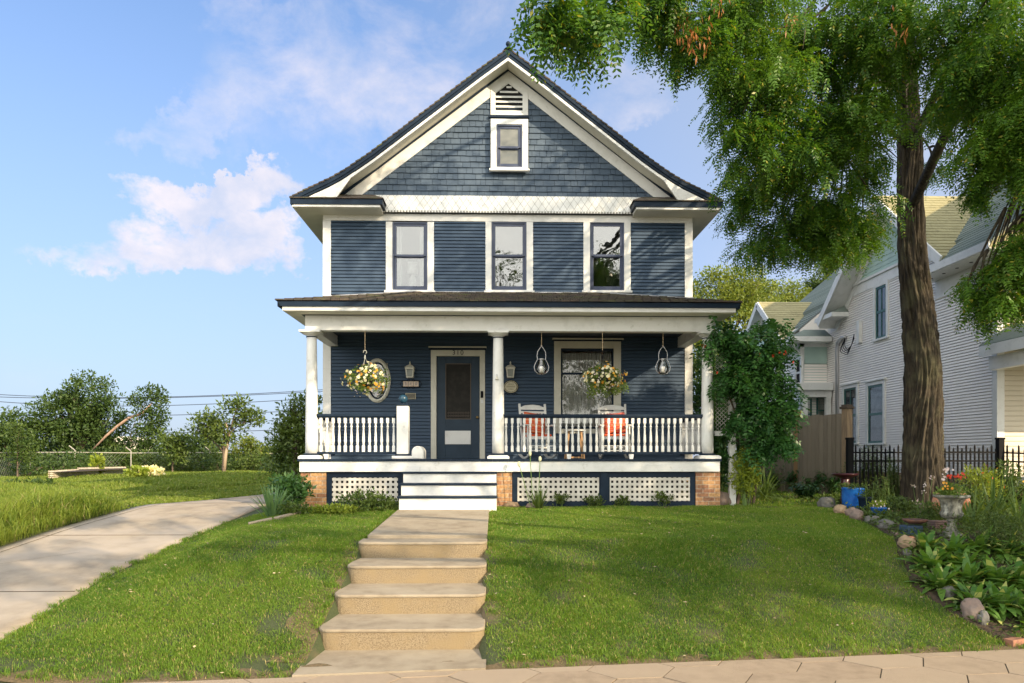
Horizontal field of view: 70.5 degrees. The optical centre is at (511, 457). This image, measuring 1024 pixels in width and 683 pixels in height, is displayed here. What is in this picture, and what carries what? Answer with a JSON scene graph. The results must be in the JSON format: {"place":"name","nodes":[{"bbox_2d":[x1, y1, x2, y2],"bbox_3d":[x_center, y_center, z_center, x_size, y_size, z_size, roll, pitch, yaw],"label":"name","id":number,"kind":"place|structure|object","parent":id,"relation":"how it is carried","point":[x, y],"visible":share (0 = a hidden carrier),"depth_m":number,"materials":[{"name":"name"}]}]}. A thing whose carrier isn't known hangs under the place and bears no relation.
{"place":"outdoors","nodes":[
{"label":"outdoors","id":0,"kind":"place"},
{"bbox_2d":[0,493,300,639],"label":"driveway","id":1,"kind":"structure","parent":0,"point":[105,544],"depth_m":10.23,"materials":[{"name":"concrete"}]},
{"bbox_2d":[407,261,418,285],"bbox_3d":[-2.122,-3.760,15.475,0.248,0.800,0.248,0,0,-1],"label":"table lamp","id":2,"kind":"object","parent":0,"point":[412,269],"visible":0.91,"depth_m":15.40,"materials":[{"name":"white ceramic"}]},
{"bbox_2d":[368,509,488,537],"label":"front path","id":3,"kind":"structure","parent":0,"point":[398,523],"depth_m":10.35,"materials":[{"name":"concrete"}]},
{"bbox_2d":[0,458,1023,682],"bbox_3d":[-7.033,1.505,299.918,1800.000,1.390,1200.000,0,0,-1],"label":"ground","id":4,"kind":"structure","parent":0,"point":[260,664],"depth_m":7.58,"materials":[{"name":"green plant"}]},
{"bbox_2d":[0,419,43,476],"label":"young tree","id":5,"kind":"object","parent":4,"relation":"on","point":[23,453],"visible":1,"depth_m":32.44,"materials":[{"name":"green plant"}]},
{"bbox_2d":[0,452,53,476],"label":"bush","id":6,"kind":"object","parent":4,"relation":"on","point":[32,471],"visible":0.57,"depth_m":34.04,"materials":[{"name":"green plant"}]},
{"bbox_2d":[0,406,54,465],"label":"broadleaf tree","id":7,"kind":"object","parent":4,"relation":"on","point":[12,418],"visible":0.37,"depth_m":44.94,"materials":[{"name":"green plant"}]},
{"bbox_2d":[14,450,82,474],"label":"bush","id":8,"kind":"object","parent":4,"relation":"on","point":[52,458],"visible":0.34,"depth_m":36.21,"materials":[{"name":"green plant"}]},
{"bbox_2d":[40,448,106,469],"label":"bush","id":9,"kind":"object","parent":4,"relation":"on","point":[85,462],"visible":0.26,"depth_m":37.90,"materials":[{"name":"green plant"}]},
{"bbox_2d":[21,368,136,461],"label":"broadleaf tree","id":10,"kind":"object","parent":4,"relation":"on","point":[89,421],"visible":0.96,"depth_m":45.55,"materials":[{"name":"green plant"}]},
{"bbox_2d":[48,466,130,478],"bbox_3d":[-18.820,0.678,33.225,0.568,0.503,8.945,0,0,-9],"label":"raised bed","id":11,"kind":"object","parent":4,"relation":"on","point":[53,474],"visible":0.56,"depth_m":31.73,"materials":[{"name":"wood"}]},
{"bbox_2d":[88,452,105,473],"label":"bush","id":12,"kind":"object","parent":4,"relation":"on","point":[96,460],"visible":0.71,"depth_m":33.47,"materials":[{"name":"green plant"}]},
{"bbox_2d":[89,442,151,469],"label":"bush","id":13,"kind":"object","parent":4,"relation":"on","point":[131,458],"visible":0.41,"depth_m":42.31,"materials":[{"name":"green plant"}]},
{"bbox_2d":[92,381,171,459],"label":"leaning tree","id":14,"kind":"object","parent":4,"relation":"on","point":[149,427],"visible":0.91,"depth_m":44.33,"materials":[{"name":"green plant"}]},
{"bbox_2d":[123,465,150,476],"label":"leafy plant","id":15,"kind":"object","parent":4,"relation":"on","point":[144,470],"visible":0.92,"depth_m":31.50,"materials":[{"name":"green plant"}]},
{"bbox_2d":[0,445,296,475],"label":"chain link fence","id":16,"kind":"object","parent":4,"relation":"on","point":[99,454],"visible":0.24,"depth_m":39.47,"materials":[{"name":"grey metal"}]},
{"bbox_2d":[0,469,298,544],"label":"field grass","id":17,"kind":"structure","parent":4,"relation":"on","point":[30,507],"depth_m":16.73,"materials":[{"name":"green plant"}]},
{"bbox_2d":[0,427,304,470],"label":"scrub","id":18,"kind":"object","parent":4,"relation":"on","point":[196,443],"visible":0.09,"depth_m":50.74,"materials":[{"name":"green plant"}]},
{"bbox_2d":[126,448,179,470],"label":"bush","id":19,"kind":"object","parent":4,"relation":"on","point":[147,462],"visible":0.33,"depth_m":42.56,"materials":[{"name":"green plant"}]},
{"bbox_2d":[150,428,197,470],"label":"sumac tree","id":20,"kind":"object","parent":4,"relation":"on","point":[173,446],"visible":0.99,"depth_m":40.38,"materials":[{"name":"green plant"}]},
{"bbox_2d":[152,451,200,470],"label":"bush","id":21,"kind":"object","parent":4,"relation":"on","point":[174,468],"visible":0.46,"depth_m":42.44,"materials":[{"name":"green plant"}]},
{"bbox_2d":[171,445,227,470],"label":"bush","id":22,"kind":"object","parent":4,"relation":"on","point":[192,463],"visible":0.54,"depth_m":43.18,"materials":[{"name":"green plant"}]},
{"bbox_2d":[191,454,235,471],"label":"bush","id":23,"kind":"object","parent":4,"relation":"on","point":[216,466],"visible":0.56,"depth_m":41.93,"materials":[{"name":"green plant"}]},
{"bbox_2d":[180,391,267,471],"bbox_3d":[-15.780,-1.271,39.725,4.908,4.707,2.140,0,0,-1],"label":"sumac tree","id":24,"kind":"object","parent":4,"relation":"on","point":[213,426],"visible":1,"depth_m":39.54,"materials":[{"name":"green plant"}]},
{"bbox_2d":[228,435,272,460],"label":"broadleaf tree","id":25,"kind":"object","parent":4,"relation":"on","point":[248,441],"visible":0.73,"depth_m":43.48,"materials":[{"name":"green plant"}]},
{"bbox_2d":[227,447,275,470],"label":"bush","id":26,"kind":"object","parent":4,"relation":"on","point":[252,456],"visible":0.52,"depth_m":41.86,"materials":[{"name":"green plant"}]},
{"bbox_2d":[249,484,298,516],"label":"iris clump","id":27,"kind":"object","parent":4,"relation":"on","point":[272,507],"visible":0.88,"depth_m":11.61,"materials":[{"name":"green plant"}]},
{"bbox_2d":[257,388,322,475],"bbox_3d":[-8.577,-0.892,29.796,3.488,4.037,2.166,0,0,-1],"label":"sumac tree","id":28,"kind":"object","parent":4,"relation":"on","point":[290,431],"visible":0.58,"depth_m":29.53,"materials":[{"name":"plant"}]},
{"bbox_2d":[266,470,316,508],"bbox_3d":[-3.836,0.579,12.548,0.874,0.736,0.953,0,0,-33],"label":"peony","id":29,"kind":"object","parent":4,"relation":"on","point":[295,485],"visible":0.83,"depth_m":12.41,"materials":[{"name":"green plant"}]},
{"bbox_2d":[277,500,312,514],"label":"leafy plant","id":30,"kind":"object","parent":4,"relation":"on","point":[291,504],"visible":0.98,"depth_m":11.63,"materials":[{"name":"green plant"}]},
{"bbox_2d":[266,547,358,662],"bbox_3d":[-2.064,1.474,7.754,0.383,0.708,2.600,0,0,-1],"label":"dirt patch","id":31,"kind":"object","parent":4,"relation":"on","point":[310,633],"visible":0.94,"depth_m":7.23,"materials":[{"name":"brown soil"}]},
{"bbox_2d":[309,502,357,514],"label":"leafy plant","id":32,"kind":"object","parent":4,"relation":"on","point":[331,508],"visible":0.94,"depth_m":11.82,"materials":[{"name":"green plant"}]},
{"bbox_2d":[334,487,397,511],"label":"leafy plant","id":33,"kind":"object","parent":4,"relation":"on","point":[357,501],"visible":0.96,"depth_m":12.11,"materials":[{"name":"green plant"}]},
{"bbox_2d":[292,649,485,676],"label":"footpath","id":34,"kind":"structure","parent":4,"relation":"on","point":[350,662],"depth_m":6.52,"materials":[{"name":"concrete"}]},
{"bbox_2d":[319,538,486,649],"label":"garden steps","id":35,"kind":"structure","parent":4,"relation":"on","point":[413,594],"depth_m":7.61,"materials":[{"name":"concrete"}]},
{"bbox_2d":[2,515,988,664],"bbox_3d":[0.344,1.388,8.954,10.174,0.960,5.146,0,0,-1],"label":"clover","id":36,"kind":"object","parent":4,"relation":"on","point":[514,566],"visible":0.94,"depth_m":8.04,"materials":[{"name":"green plant"}]},
{"bbox_2d":[275,41,742,510],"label":"house","id":37,"kind":"structure","parent":4,"relation":"on","point":[507,205],"depth_m":15.03,"materials":[{"name":"blue wood"}]},
{"bbox_2d":[342,350,389,396],"bbox_3d":[-2.647,-1.693,13.175,0.899,1.217,0.674,0,0,-1],"label":"hanging basket","id":38,"kind":"object","parent":37,"relation":"hanging from","point":[366,383],"visible":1,"depth_m":13.04,"materials":[{"name":"multicoloured wicker"}]},
{"bbox_2d":[364,358,390,402],"bbox_3d":[-2.790,-1.594,15.044,0.550,0.920,0.110,0,0,-1],"label":"oval window","id":39,"kind":"structure","parent":37,"relation":"in","point":[375,399],"depth_m":15.01,"materials":[{"name":"beige paint"}]},
{"bbox_2d":[384,222,434,292],"bbox_3d":[-2.119,-4.152,15.114,1.054,1.559,0.259,0,0,-1],"label":"window","id":40,"kind":"structure","parent":37,"relation":"in","point":[394,255],"depth_m":15.04,"materials":[{"name":"white paint"}]},
{"bbox_2d":[437,356,479,458],"bbox_3d":[-1.120,-1.040,15.060,0.890,2.124,0.125,0,0,-1],"label":"door","id":41,"kind":"structure","parent":37,"relation":"in","point":[458,377],"depth_m":15.08,"materials":[{"name":"paint"}]},
{"bbox_2d":[484,222,534,291],"bbox_3d":[-0.058,-4.166,15.160,1.050,1.563,0.254,0,0,-1],"label":"window","id":42,"kind":"structure","parent":37,"relation":"in","point":[490,227],"depth_m":15.08,"materials":[{"name":"white paint"}]},
{"bbox_2d":[489,119,529,171],"bbox_3d":[-0.054,-6.455,15.008,0.831,1.080,0.150,0,0,-1],"label":"window","id":43,"kind":"structure","parent":37,"relation":"in","point":[509,137],"depth_m":14.99,"materials":[{"name":"white paint"}]},
{"bbox_2d":[516,404,556,458],"bbox_3d":[0.476,-0.526,14.251,0.660,1.103,1.084,0,0,-14],"label":"rocking chair","id":44,"kind":"object","parent":37,"relation":"on","point":[530,407],"visible":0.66,"depth_m":14.36,"materials":[{"name":"white paint"}]},
{"bbox_2d":[525,434,551,436],"bbox_3d":[0.506,-0.425,14.136,0.440,0.047,0.440,0,0,-14],"label":"seat cushion","id":45,"kind":"object","parent":44,"relation":"on","point":[538,435],"visible":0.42,"depth_m":13.93,"materials":[{"name":"red fabric"}]},
{"bbox_2d":[524,412,544,433],"bbox_3d":[0.441,-0.674,14.311,0.440,0.420,0.170,7,-17,-12],"label":"back cushion","id":46,"kind":"object","parent":45,"relation":"on","point":[539,429],"visible":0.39,"depth_m":14.24,"materials":[{"name":"fabric"}]},
{"bbox_2d":[552,338,623,432],"bbox_3d":[1.579,-1.492,15.175,1.482,1.981,0.238,0,0,-1],"label":"porch window","id":47,"kind":"structure","parent":37,"relation":"in","point":[570,389],"depth_m":15.25,"materials":[{"name":"beige paint"}]},
{"bbox_2d":[581,332,629,399],"bbox_3d":[1.712,-1.677,13.273,0.901,1.249,0.658,0,0,-1],"label":"hanging basket","id":48,"kind":"object","parent":37,"relation":"hanging from","point":[602,383],"visible":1,"depth_m":13.16,"materials":[{"name":"multicoloured wicker"}]},
{"bbox_2d":[582,222,632,292],"bbox_3d":[1.982,-4.176,15.206,1.050,1.573,0.252,0,0,-1],"label":"window","id":49,"kind":"structure","parent":37,"relation":"in","point":[624,256],"depth_m":15.13,"materials":[{"name":"white paint"}]},
{"bbox_2d":[598,404,631,458],"bbox_3d":[2.000,-0.526,14.289,0.660,1.103,1.084,0,0,2],"label":"rocking chair","id":50,"kind":"object","parent":37,"relation":"on","point":[611,407],"visible":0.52,"depth_m":14.43,"materials":[{"name":"white paint"}]},
{"bbox_2d":[0,640,1023,682],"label":"dirt edge","id":51,"kind":"object","parent":4,"relation":"on","point":[12,679],"visible":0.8,"depth_m":6.55,"materials":[{"name":"brown soil"}]},
{"bbox_2d":[518,451,552,508],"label":"flower stalks","id":52,"kind":"object","parent":4,"relation":"on","point":[538,500],"visible":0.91,"depth_m":12.65,"materials":[{"name":"green plant"}]},
{"bbox_2d":[365,506,802,507],"bbox_3d":[0.719,0.956,13.080,9.150,0.137,0.400,0,0,-1],"label":"planting strip","id":53,"kind":"object","parent":4,"relation":"on","point":[651,507],"visible":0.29,"depth_m":13.15,"materials":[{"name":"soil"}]},
{"bbox_2d":[726,446,763,505],"bbox_3d":[4.268,0.331,13.259,0.632,1.162,0.612,0,0,31],"label":"climbing shrub","id":54,"kind":"object","parent":53,"relation":"on","point":[745,471],"visible":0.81,"depth_m":13.19,"materials":[{"name":"green plant"}]},
{"bbox_2d":[693,348,727,455],"bbox_3d":[8.573,-1.812,30.069,4.498,5.721,3.229,0,0,-1],"label":"broadleaf tree","id":55,"kind":"object","parent":4,"relation":"on","point":[695,363],"visible":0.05,"depth_m":30.01,"materials":[{"name":"green plant"}]},
{"bbox_2d":[693,343,739,482],"bbox_3d":[4.398,-0.897,15.393,1.327,3.582,1.617,0,0,-1],"label":"climbing shrub","id":56,"kind":"object","parent":4,"relation":"on","point":[715,417],"visible":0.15,"depth_m":15.25,"materials":[{"name":"green plant"}]},
{"bbox_2d":[713,416,734,491],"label":"climbing shrub","id":57,"kind":"object","parent":4,"relation":"on","point":[720,448],"visible":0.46,"depth_m":13.54,"materials":[{"name":"green plant"}]},
{"bbox_2d":[714,354,735,504],"bbox_3d":[3.952,-0.681,13.446,0.379,3.367,0.100,0,0,-1],"label":"trellis","id":58,"kind":"object","parent":4,"relation":"on","point":[731,452],"visible":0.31,"depth_m":13.40,"materials":[{"name":"white paint"}]},
{"bbox_2d":[693,262,786,382],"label":"broadleaf tree","id":59,"kind":"object","parent":4,"relation":"on","point":[736,290],"visible":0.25,"depth_m":41.37,"materials":[{"name":"green plant"}]},
{"bbox_2d":[689,315,811,503],"bbox_3d":[4.327,-0.865,13.233,2.109,3.548,1.488,0,0,-1],"label":"trumpet vine","id":60,"kind":"object","parent":4,"relation":"on","point":[750,379],"visible":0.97,"depth_m":13.00,"materials":[{"name":"green plant"}]},
{"bbox_2d":[505,0,1023,506],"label":"locust tree","id":61,"kind":"object","parent":4,"relation":"on","point":[767,102],"visible":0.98,"depth_m":9.19,"materials":[{"name":"green plant"}]},
{"bbox_2d":[742,464,797,500],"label":"daylily","id":62,"kind":"object","parent":4,"relation":"on","point":[764,490],"visible":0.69,"depth_m":14.84,"materials":[{"name":"green plant"}]},
{"bbox_2d":[744,276,811,318],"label":"broadleaf tree","id":63,"kind":"object","parent":4,"relation":"on","point":[789,295],"visible":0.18,"depth_m":45.98,"materials":[{"name":"green plant"}]},
{"bbox_2d":[737,404,854,493],"bbox_3d":[6.774,-0.128,17.695,0.222,2.095,3.634,0,0,-23],"label":"wooden fence","id":64,"kind":"object","parent":4,"relation":"on","point":[821,438],"visible":0.5,"depth_m":16.82,"materials":[{"name":"brown wood"}]},
{"bbox_2d":[781,479,824,498],"bbox_3d":[6.122,0.672,15.197,0.941,0.430,0.732,0,0,-35],"label":"peony","id":65,"kind":"object","parent":4,"relation":"on","point":[804,490],"visible":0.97,"depth_m":15.09,"materials":[{"name":"green plant"}]},
{"bbox_2d":[799,260,840,296],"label":"broadleaf tree","id":66,"kind":"object","parent":4,"relation":"on","point":[810,282],"visible":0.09,"depth_m":48.11,"materials":[{"name":"green plant"}]},
{"bbox_2d":[818,472,840,493],"bbox_3d":[7.263,0.583,16.230,0.700,0.580,0.918,0,0,-1],"label":"peony","id":67,"kind":"object","parent":4,"relation":"on","point":[832,484],"visible":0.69,"depth_m":16.19,"materials":[{"name":"green plant"}]},
{"bbox_2d":[746,181,1023,500],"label":"house","id":68,"kind":"structure","parent":4,"relation":"on","point":[847,332],"depth_m":18.05,"materials":[{"name":"white wood"}]},
{"bbox_2d":[840,381,860,444],"bbox_3d":[9.510,-1.224,20.381,0.130,1.734,0.996,0,0,-1],"label":"window","id":69,"kind":"structure","parent":68,"relation":"in","point":[850,391],"depth_m":20.17,"materials":[{"name":"white paint"}]},
{"bbox_2d":[863,377,886,444],"bbox_3d":[9.542,-1.188,19.021,0.130,1.716,1.028,0,0,-1],"label":"window","id":70,"kind":"structure","parent":68,"relation":"in","point":[875,388],"depth_m":19.01,"materials":[{"name":"white paint"}]},
{"bbox_2d":[871,279,889,341],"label":"window","id":71,"kind":"structure","parent":68,"relation":"in","point":[881,292],"depth_m":18.74,"materials":[{"name":"white paint"}]},
{"bbox_2d":[795,500,1023,644],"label":"garden bed","id":72,"kind":"object","parent":4,"relation":"on","point":[988,628],"visible":0.09,"depth_m":8.14,"materials":[{"name":"soil"}]},
{"bbox_2d":[836,482,870,507],"bbox_3d":[6.097,0.672,12.925,0.525,0.474,0.508,0,0,-1],"label":"barrel planter","id":73,"kind":"object","parent":72,"relation":"on","point":[848,494],"visible":0.92,"depth_m":12.80,"materials":[{"name":"blue plastic"}]},
{"bbox_2d":[724,487,985,506],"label":"side grass","id":74,"kind":"structure","parent":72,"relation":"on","point":[791,493],"depth_m":14.37,"materials":[{"name":"green plant"}]},
{"bbox_2d":[862,475,894,504],"bbox_3d":[6.304,0.607,12.479,0.746,0.631,0.516,0,0,-1],"label":"goldenrod","id":75,"kind":"object","parent":72,"relation":"on","point":[884,492],"visible":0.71,"depth_m":12.46,"materials":[{"name":"green plant"}]},
{"bbox_2d":[867,449,897,494],"bbox_3d":[7.390,0.348,14.336,0.682,1.094,0.656,0,0,-1],"label":"goldenrod","id":76,"kind":"object","parent":72,"relation":"on","point":[879,472],"visible":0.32,"depth_m":14.32,"materials":[{"name":"green plant"}]},
{"bbox_2d":[875,456,901,499],"bbox_3d":[7.388,0.431,13.906,0.766,0.939,0.600,0,0,15],"label":"goldenrod","id":77,"kind":"object","parent":72,"relation":"on","point":[892,475],"visible":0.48,"depth_m":13.86,"materials":[{"name":"green plant"}]},
{"bbox_2d":[881,495,921,515],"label":"leafy plant","id":78,"kind":"object","parent":72,"relation":"on","point":[902,503],"visible":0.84,"depth_m":11.63,"materials":[{"name":"green plant"}]},
{"bbox_2d":[801,495,1023,637],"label":"ground cover","id":79,"kind":"object","parent":72,"relation":"on","point":[894,520],"visible":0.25,"depth_m":9.37,"materials":[{"name":"green plant"}]},
{"bbox_2d":[909,500,945,519],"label":"leafy plant","id":80,"kind":"object","parent":72,"relation":"on","point":[929,512],"visible":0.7,"depth_m":10.24,"materials":[{"name":"green plant"}]},
{"bbox_2d":[894,542,962,574],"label":"hosta","id":81,"kind":"object","parent":72,"relation":"on","point":[929,556],"visible":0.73,"depth_m":8.60,"materials":[{"name":"green plant"}]},
{"bbox_2d":[902,529,955,560],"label":"hosta","id":82,"kind":"object","parent":72,"relation":"on","point":[922,539],"visible":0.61,"depth_m":9.00,"materials":[{"name":"green plant"}]},
{"bbox_2d":[903,562,970,601],"bbox_3d":[4.899,1.411,8.245,0.737,0.436,0.759,0,0,-29],"label":"hosta","id":83,"kind":"object","parent":72,"relation":"on","point":[943,575],"visible":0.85,"depth_m":8.18,"materials":[{"name":"green plant"}]},
{"bbox_2d":[933,467,970,539],"bbox_3d":[5.779,0.623,9.533,0.435,1.002,0.563,0,0,31],"label":"stone urn","id":84,"kind":"object","parent":72,"relation":"on","point":[951,498],"visible":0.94,"depth_m":9.47,"materials":[{"name":"grey stone"}]},
{"bbox_2d":[933,531,983,559],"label":"hosta","id":85,"kind":"object","parent":72,"relation":"on","point":[956,542],"visible":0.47,"depth_m":8.91,"materials":[{"name":"green plant"}]},
{"bbox_2d":[935,545,993,577],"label":"hosta","id":86,"kind":"object","parent":72,"relation":"on","point":[959,557],"visible":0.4,"depth_m":8.61,"materials":[{"name":"green plant"}]},
{"bbox_2d":[941,552,1003,590],"bbox_3d":[5.252,1.339,8.403,0.789,0.463,0.702,0,0,-1],"label":"hosta","id":87,"kind":"object","parent":72,"relation":"on","point":[969,569],"visible":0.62,"depth_m":8.28,"materials":[{"name":"green plant"}]},
{"bbox_2d":[960,598,984,620],"bbox_3d":[4.869,1.629,7.666,0.216,0.304,0.205,0,0,8],"label":"boulder","id":88,"kind":"object","parent":72,"relation":"on","point":[974,607],"visible":0.81,"depth_m":7.61,"materials":[{"name":"stone"}]},
{"bbox_2d":[941,579,1007,624],"bbox_3d":[5.016,1.527,7.910,0.699,0.461,0.736,0,0,41],"label":"hosta","id":89,"kind":"object","parent":72,"relation":"on","point":[978,592],"visible":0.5,"depth_m":7.82,"materials":[{"name":"green plant"}]},
{"bbox_2d":[931,465,1023,523],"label":"iris clump","id":90,"kind":"object","parent":72,"relation":"on","point":[992,496],"visible":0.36,"depth_m":10.66,"materials":[{"name":"green plant"}]},
{"bbox_2d":[954,462,1007,511],"bbox_3d":[7.734,0.517,12.004,0.835,0.894,0.770,0,0,-35],"label":"leafy plant","id":91,"kind":"object","parent":72,"relation":"on","point":[987,476],"visible":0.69,"depth_m":11.93,"materials":[{"name":"green plant"}]},
{"bbox_2d":[940,503,1023,544],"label":"lavender bush","id":92,"kind":"object","parent":72,"relation":"on","point":[983,524],"visible":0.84,"depth_m":9.17,"materials":[{"name":"green plant"}]},
{"bbox_2d":[958,524,1013,557],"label":"hosta","id":93,"kind":"object","parent":72,"relation":"on","point":[986,544],"visible":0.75,"depth_m":9.01,"materials":[{"name":"green plant"}]},
{"bbox_2d":[959,485,1018,527],"bbox_3d":[6.484,0.692,10.273,0.998,0.677,1.166,0,0,-1],"label":"iris clump","id":94,"kind":"object","parent":72,"relation":"on","point":[968,508],"visible":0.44,"depth_m":10.33,"materials":[{"name":"green plant"}]},
{"bbox_2d":[970,554,1023,590],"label":"hosta","id":95,"kind":"object","parent":72,"relation":"on","point":[1002,573],"visible":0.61,"depth_m":8.31,"materials":[{"name":"green plant"}]},
{"bbox_2d":[973,508,1023,553],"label":"lavender bush","id":96,"kind":"object","parent":72,"relation":"on","point":[1010,529],"visible":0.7,"depth_m":9.04,"materials":[{"name":"green plant"}]},
{"bbox_2d":[976,531,1023,563],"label":"hosta","id":97,"kind":"object","parent":72,"relation":"on","point":[1000,555],"visible":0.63,"depth_m":8.93,"materials":[{"name":"green plant"}]},
{"bbox_2d":[977,472,1023,528],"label":"iris clump","id":98,"kind":"object","parent":72,"relation":"on","point":[1014,505],"visible":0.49,"depth_m":10.28,"materials":[{"name":"green plant"}]},
{"bbox_2d":[978,458,1023,502],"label":"leafy plant","id":99,"kind":"object","parent":72,"relation":"on","point":[1018,485],"visible":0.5,"depth_m":12.59,"materials":[{"name":"green plant"}]},
{"bbox_2d":[983,580,1023,620],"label":"hosta","id":100,"kind":"object","parent":72,"relation":"on","point":[1005,591],"visible":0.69,"depth_m":7.77,"materials":[{"name":"green plant"}]},
{"bbox_2d":[1002,557,1023,591],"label":"hosta","id":101,"kind":"object","parent":72,"relation":"on","point":[1020,566],"visible":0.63,"depth_m":8.28,"materials":[{"name":"green plant"}]},
{"bbox_2d":[845,437,1023,501],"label":"iron fence","id":102,"kind":"object","parent":4,"relation":"on","point":[1000,452],"visible":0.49,"depth_m":14.12,"materials":[{"name":"black metal"}]},
{"bbox_2d":[0,0,1023,457],"label":"sky","id":103,"kind":"structure","parent":0,"point":[153,153],"materials":[{"name":"blue"}]},
{"bbox_2d":[140,649,1023,682],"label":"sidewalk","id":104,"kind":"structure","parent":0,"point":[989,666],"depth_m":6.24,"materials":[{"name":"concrete"}]},
{"bbox_3d":[1.997,-0.425,14.171,0.440,0.047,0.440,0,0,2],"label":"seat cushion","id":105,"kind":"object","parent":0,"visible":0},
{"bbox_2d":[604,412,625,433],"bbox_3d":[2.032,-0.674,14.355,0.440,0.420,0.170,-6,-15,0],"label":"back cushion","id":106,"kind":"object","parent":105,"relation":"on","point":[617,429],"visible":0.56,"depth_m":14.28,"materials":[{"name":"fabric"}]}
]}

